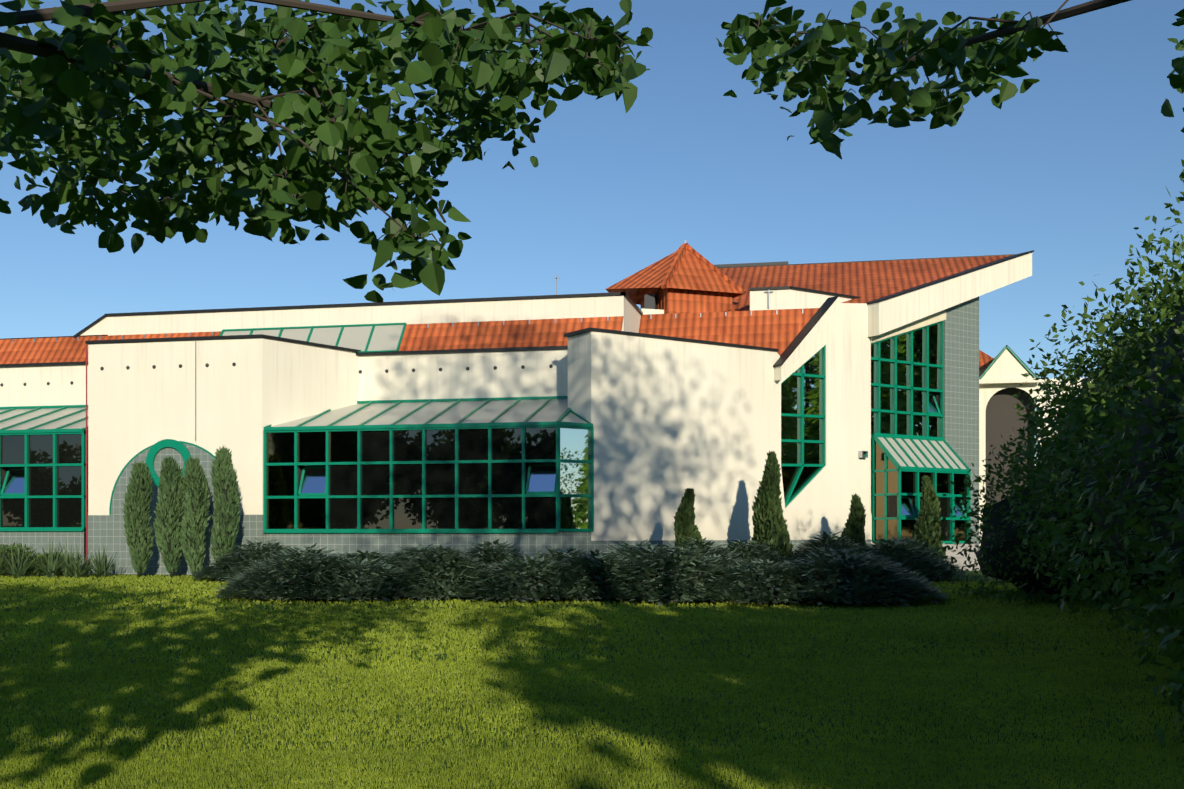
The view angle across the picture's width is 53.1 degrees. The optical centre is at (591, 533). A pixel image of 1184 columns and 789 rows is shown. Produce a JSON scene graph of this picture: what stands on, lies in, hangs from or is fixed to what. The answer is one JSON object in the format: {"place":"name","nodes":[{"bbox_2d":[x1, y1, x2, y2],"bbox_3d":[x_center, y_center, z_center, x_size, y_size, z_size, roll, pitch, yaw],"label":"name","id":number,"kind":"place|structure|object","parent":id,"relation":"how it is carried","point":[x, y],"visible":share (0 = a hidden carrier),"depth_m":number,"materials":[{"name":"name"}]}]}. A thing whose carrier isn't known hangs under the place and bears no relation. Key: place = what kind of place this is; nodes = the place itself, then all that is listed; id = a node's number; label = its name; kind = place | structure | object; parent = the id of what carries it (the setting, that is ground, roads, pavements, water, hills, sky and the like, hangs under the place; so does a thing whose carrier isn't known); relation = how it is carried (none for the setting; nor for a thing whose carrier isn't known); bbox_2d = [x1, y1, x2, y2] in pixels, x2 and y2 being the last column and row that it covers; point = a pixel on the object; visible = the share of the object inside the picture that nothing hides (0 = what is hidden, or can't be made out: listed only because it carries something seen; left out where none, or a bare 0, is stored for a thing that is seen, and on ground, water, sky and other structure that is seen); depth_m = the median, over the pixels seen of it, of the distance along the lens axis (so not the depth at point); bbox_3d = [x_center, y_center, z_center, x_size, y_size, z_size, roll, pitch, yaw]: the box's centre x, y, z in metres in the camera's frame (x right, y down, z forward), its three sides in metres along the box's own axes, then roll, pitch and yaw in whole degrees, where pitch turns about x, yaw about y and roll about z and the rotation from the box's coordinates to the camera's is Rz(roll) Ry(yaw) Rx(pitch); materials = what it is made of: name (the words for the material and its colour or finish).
{"place":"outdoors","nodes":[
{"label":"outdoors","id":0,"kind":"place"},
{"bbox_2d":[86,345,86,560],"bbox_3d":[-13.741,-1.834,32.193,0.027,6.550,0.030,0,0,12],"label":"red building downpipe","id":1,"kind":"object","parent":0,"point":[86,451],"visible":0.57,"depth_m":32.18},
{"bbox_2d":[13,240,867,457],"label":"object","id":2,"kind":"object","parent":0,"point":[860,454],"visible":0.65,"depth_m":34.95,"materials":[{"name":"black metal"}]},
{"bbox_2d":[0,0,1183,302],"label":"linden tree","id":3,"kind":"object","parent":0,"point":[54,90],"depth_m":5.97,"materials":[{"name":"green plant"}]},
{"bbox_2d":[0,540,1183,788],"bbox_3d":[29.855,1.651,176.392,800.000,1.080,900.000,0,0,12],"label":"lawn ground","id":4,"kind":"structure","parent":0,"point":[666,732],"depth_m":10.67,"materials":[{"name":"green plant"}]},
{"bbox_2d":[0,549,34,576],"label":"shrub","id":5,"kind":"object","parent":4,"relation":"on","point":[9,551],"visible":0.15,"depth_m":31.23,"materials":[{"name":"green plant"}]},
{"bbox_2d":[0,543,64,574],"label":"shrub leaves","id":6,"kind":"object","parent":4,"relation":"on","point":[4,548],"visible":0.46,"depth_m":31.14,"materials":[{"name":"green plant"}]},
{"bbox_2d":[33,560,62,576],"bbox_3d":[-14.262,0.974,31.276,0.912,0.685,0.780,0,0,12],"label":"shrub","id":7,"kind":"object","parent":4,"relation":"on","point":[35,574],"visible":0.04,"depth_m":30.95,"materials":[{"name":"green plant"}]},
{"bbox_2d":[0,538,119,577],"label":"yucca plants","id":8,"kind":"object","parent":4,"relation":"on","point":[67,565],"visible":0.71,"depth_m":30.59,"materials":[{"name":"green plant"}]},
{"bbox_2d":[122,461,153,576],"bbox_3d":[-11.694,-0.380,30.526,0.841,3.041,0.802,0,0,12],"label":"columnar juniper","id":9,"kind":"object","parent":4,"relation":"on","point":[142,470],"depth_m":30.35,"materials":[{"name":"green plant"}]},
{"bbox_2d":[152,455,184,577],"bbox_3d":[-10.785,-0.432,30.245,0.837,3.150,0.800,0,0,12],"label":"columnar juniper","id":10,"kind":"object","parent":4,"relation":"on","point":[169,462],"depth_m":30.06,"materials":[{"name":"green plant"}]},
{"bbox_2d":[178,456,211,574],"bbox_3d":[-10.111,-0.439,30.200,0.829,3.160,0.729,0,0,12],"label":"columnar juniper","id":11,"kind":"object","parent":4,"relation":"on","point":[193,463],"depth_m":30.04,"materials":[{"name":"green plant"}]},
{"bbox_2d":[209,445,241,564],"bbox_3d":[-9.250,-0.547,29.933,0.845,3.380,0.791,0,0,12],"label":"columnar juniper","id":12,"kind":"object","parent":4,"relation":"on","point":[224,454],"depth_m":29.76,"materials":[{"name":"green plant"}]},
{"bbox_2d":[0,252,1091,566],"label":"stucco building walls","id":13,"kind":"structure","parent":4,"relation":"on","point":[672,420],"depth_m":32.65,"materials":[{"name":"beige paint"}]},
{"bbox_2d":[0,325,965,468],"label":"conservatory glass roofs","id":14,"kind":"structure","parent":13,"relation":"attached to","point":[385,337],"depth_m":33.21,"materials":[{"name":"glass"}]},
{"bbox_2d":[0,296,978,574],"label":"tiled wall","id":15,"kind":"structure","parent":13,"relation":"attached to","point":[960,382],"depth_m":32.00,"materials":[{"name":"grey tile"}]},
{"bbox_2d":[0,250,1033,366],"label":"building flashing caps","id":16,"kind":"object","parent":13,"relation":"on","point":[805,331],"visible":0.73,"depth_m":33.88,"materials":[{"name":"metal"}]},
{"bbox_2d":[0,362,1034,516],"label":"building vent holes","id":17,"kind":"object","parent":13,"relation":"in","point":[1002,417],"visible":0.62,"depth_m":46.35,"materials":[{"name":"black"}]},
{"bbox_2d":[0,321,1036,543],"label":"window frames","id":18,"kind":"structure","parent":13,"relation":"attached to","point":[183,450],"depth_m":32.33,"materials":[{"name":"green metal"}]},
{"bbox_2d":[1,427,949,540],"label":"window panes","id":19,"kind":"structure","parent":18,"relation":"in","point":[540,512],"depth_m":30.39,"materials":[{"name":"black glass"}]},
{"bbox_2d":[3,395,964,515],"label":"window panes","id":20,"kind":"object","parent":18,"relation":"in","point":[541,478],"visible":0.65,"depth_m":31.10,"materials":[{"name":"blue glass"}]},
{"bbox_2d":[267,431,966,540],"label":"window panes","id":21,"kind":"structure","parent":18,"relation":"in","point":[311,448],"depth_m":31.12,"materials":[{"name":"black glass"}]},
{"bbox_2d":[560,323,939,528],"bbox_3d":[5.097,-3.414,33.645,0.080,6.670,14.427,0,0,56],"label":"window glass","id":22,"kind":"structure","parent":18,"relation":"in","point":[574,479],"depth_m":34.62,"materials":[{"name":"clear glass"}]},
{"bbox_2d":[0,243,1037,378],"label":"building roof tiles","id":23,"kind":"object","parent":13,"relation":"on","point":[687,284],"visible":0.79,"depth_m":36.05,"materials":[{"name":"orange tile"}]},
{"bbox_2d":[870,311,945,342],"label":"cream building lintel","id":24,"kind":"structure","parent":13,"relation":"attached to","point":[930,319],"depth_m":36.67,"materials":[{"name":"beige paint"}]},
{"bbox_2d":[189,531,968,606],"bbox_3d":[-0.529,0.614,27.904,19.080,1.352,13.758,0,0,12],"label":"spreading juniper bed","id":25,"kind":"object","parent":4,"relation":"on","point":[732,564],"visible":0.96,"depth_m":22.63,"materials":[{"name":"green plant"}]},
{"bbox_2d":[673,488,704,548],"bbox_3d":[2.345,-0.006,28.615,0.914,2.247,0.866,0,0,12],"label":"thuja cone","id":26,"kind":"object","parent":4,"relation":"on","point":[684,525],"depth_m":28.46,"materials":[{"name":"green plant"}]},
{"bbox_2d":[751,451,793,560],"bbox_3d":[4.668,-0.526,30.684,1.104,3.275,1.166,0,0,12],"label":"thuja cone","id":27,"kind":"object","parent":4,"relation":"on","point":[771,479],"depth_m":30.47,"materials":[{"name":"green plant"}]},
{"bbox_2d":[841,493,866,551],"bbox_3d":[7.278,-0.001,32.583,0.897,2.223,0.880,0,0,12],"label":"thuja cone","id":28,"kind":"object","parent":4,"relation":"on","point":[855,524],"depth_m":32.43,"materials":[{"name":"green plant"}]},
{"bbox_2d":[871,544,979,570],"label":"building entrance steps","id":29,"kind":"structure","parent":4,"relation":"on","point":[960,558],"depth_m":35.41,"materials":[{"name":"grey concrete"}]},
{"bbox_2d":[910,475,945,557],"bbox_3d":[9.686,-0.288,34.147,1.046,2.798,0.972,0,0,12],"label":"thuja cone","id":30,"kind":"object","parent":4,"relation":"on","point":[929,493],"depth_m":33.93,"materials":[{"name":"green plant"}]},
{"bbox_2d":[975,485,1069,600],"bbox_3d":[8.558,0.140,21.962,2.635,2.418,2.715,0,0,12],"label":"bush","id":31,"kind":"object","parent":4,"relation":"on","point":[1006,547],"visible":0.17,"depth_m":21.64,"materials":[{"name":"green plant"}]},
{"bbox_2d":[1037,416,1065,469],"bbox_3d":[10.597,-0.932,24.031,2.941,3.754,3.048,0,0,12],"label":"bush","id":32,"kind":"object","parent":4,"relation":"on","point":[1050,452],"depth_m":24.56,"materials":[{"name":"green plant"}]},
{"bbox_2d":[928,159,1183,763],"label":"shrub","id":33,"kind":"object","parent":4,"relation":"on","point":[1152,598],"depth_m":13.62,"materials":[{"name":"green plant"}]},
{"bbox_2d":[1031,447,1133,596],"bbox_3d":[9.157,-0.344,20.885,2.611,3.094,2.753,0,0,12],"label":"bush","id":34,"kind":"object","parent":4,"relation":"on","point":[1086,502],"visible":0.08,"depth_m":20.50,"materials":[{"name":"green plant"}]},
{"bbox_2d":[1063,329,1150,586],"bbox_3d":[9.801,-1.273,19.991,3.498,4.425,3.591,0,0,12],"label":"bush","id":35,"kind":"object","parent":4,"relation":"on","point":[1117,378],"visible":0.02,"depth_m":19.77,"materials":[{"name":"green plant"}]},
{"bbox_2d":[1083,316,1183,612],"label":"bush","id":36,"kind":"object","parent":4,"relation":"on","point":[1113,538],"visible":0.04,"depth_m":16.50,"materials":[{"name":"green plant"}]},
{"bbox_2d":[1123,304,1183,577],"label":"bush","id":37,"kind":"object","parent":4,"relation":"on","point":[1146,430],"visible":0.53,"depth_m":12.95,"materials":[{"name":"green plant"}]},
{"bbox_2d":[1167,509,1183,579],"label":"bush","id":38,"kind":"object","parent":4,"relation":"on","point":[1180,542],"visible":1,"depth_m":10.23,"materials":[{"name":"green plant"}]},
{"bbox_2d":[0,0,1183,465],"label":"sky","id":39,"kind":"structure","parent":0,"point":[1068,166],"materials":[{"name":"blue"}]},
{"bbox_2d":[644,261,787,308],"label":"dark building roof box","id":40,"kind":"object","parent":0,"point":[650,301],"visible":0.17,"depth_m":41.35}
]}

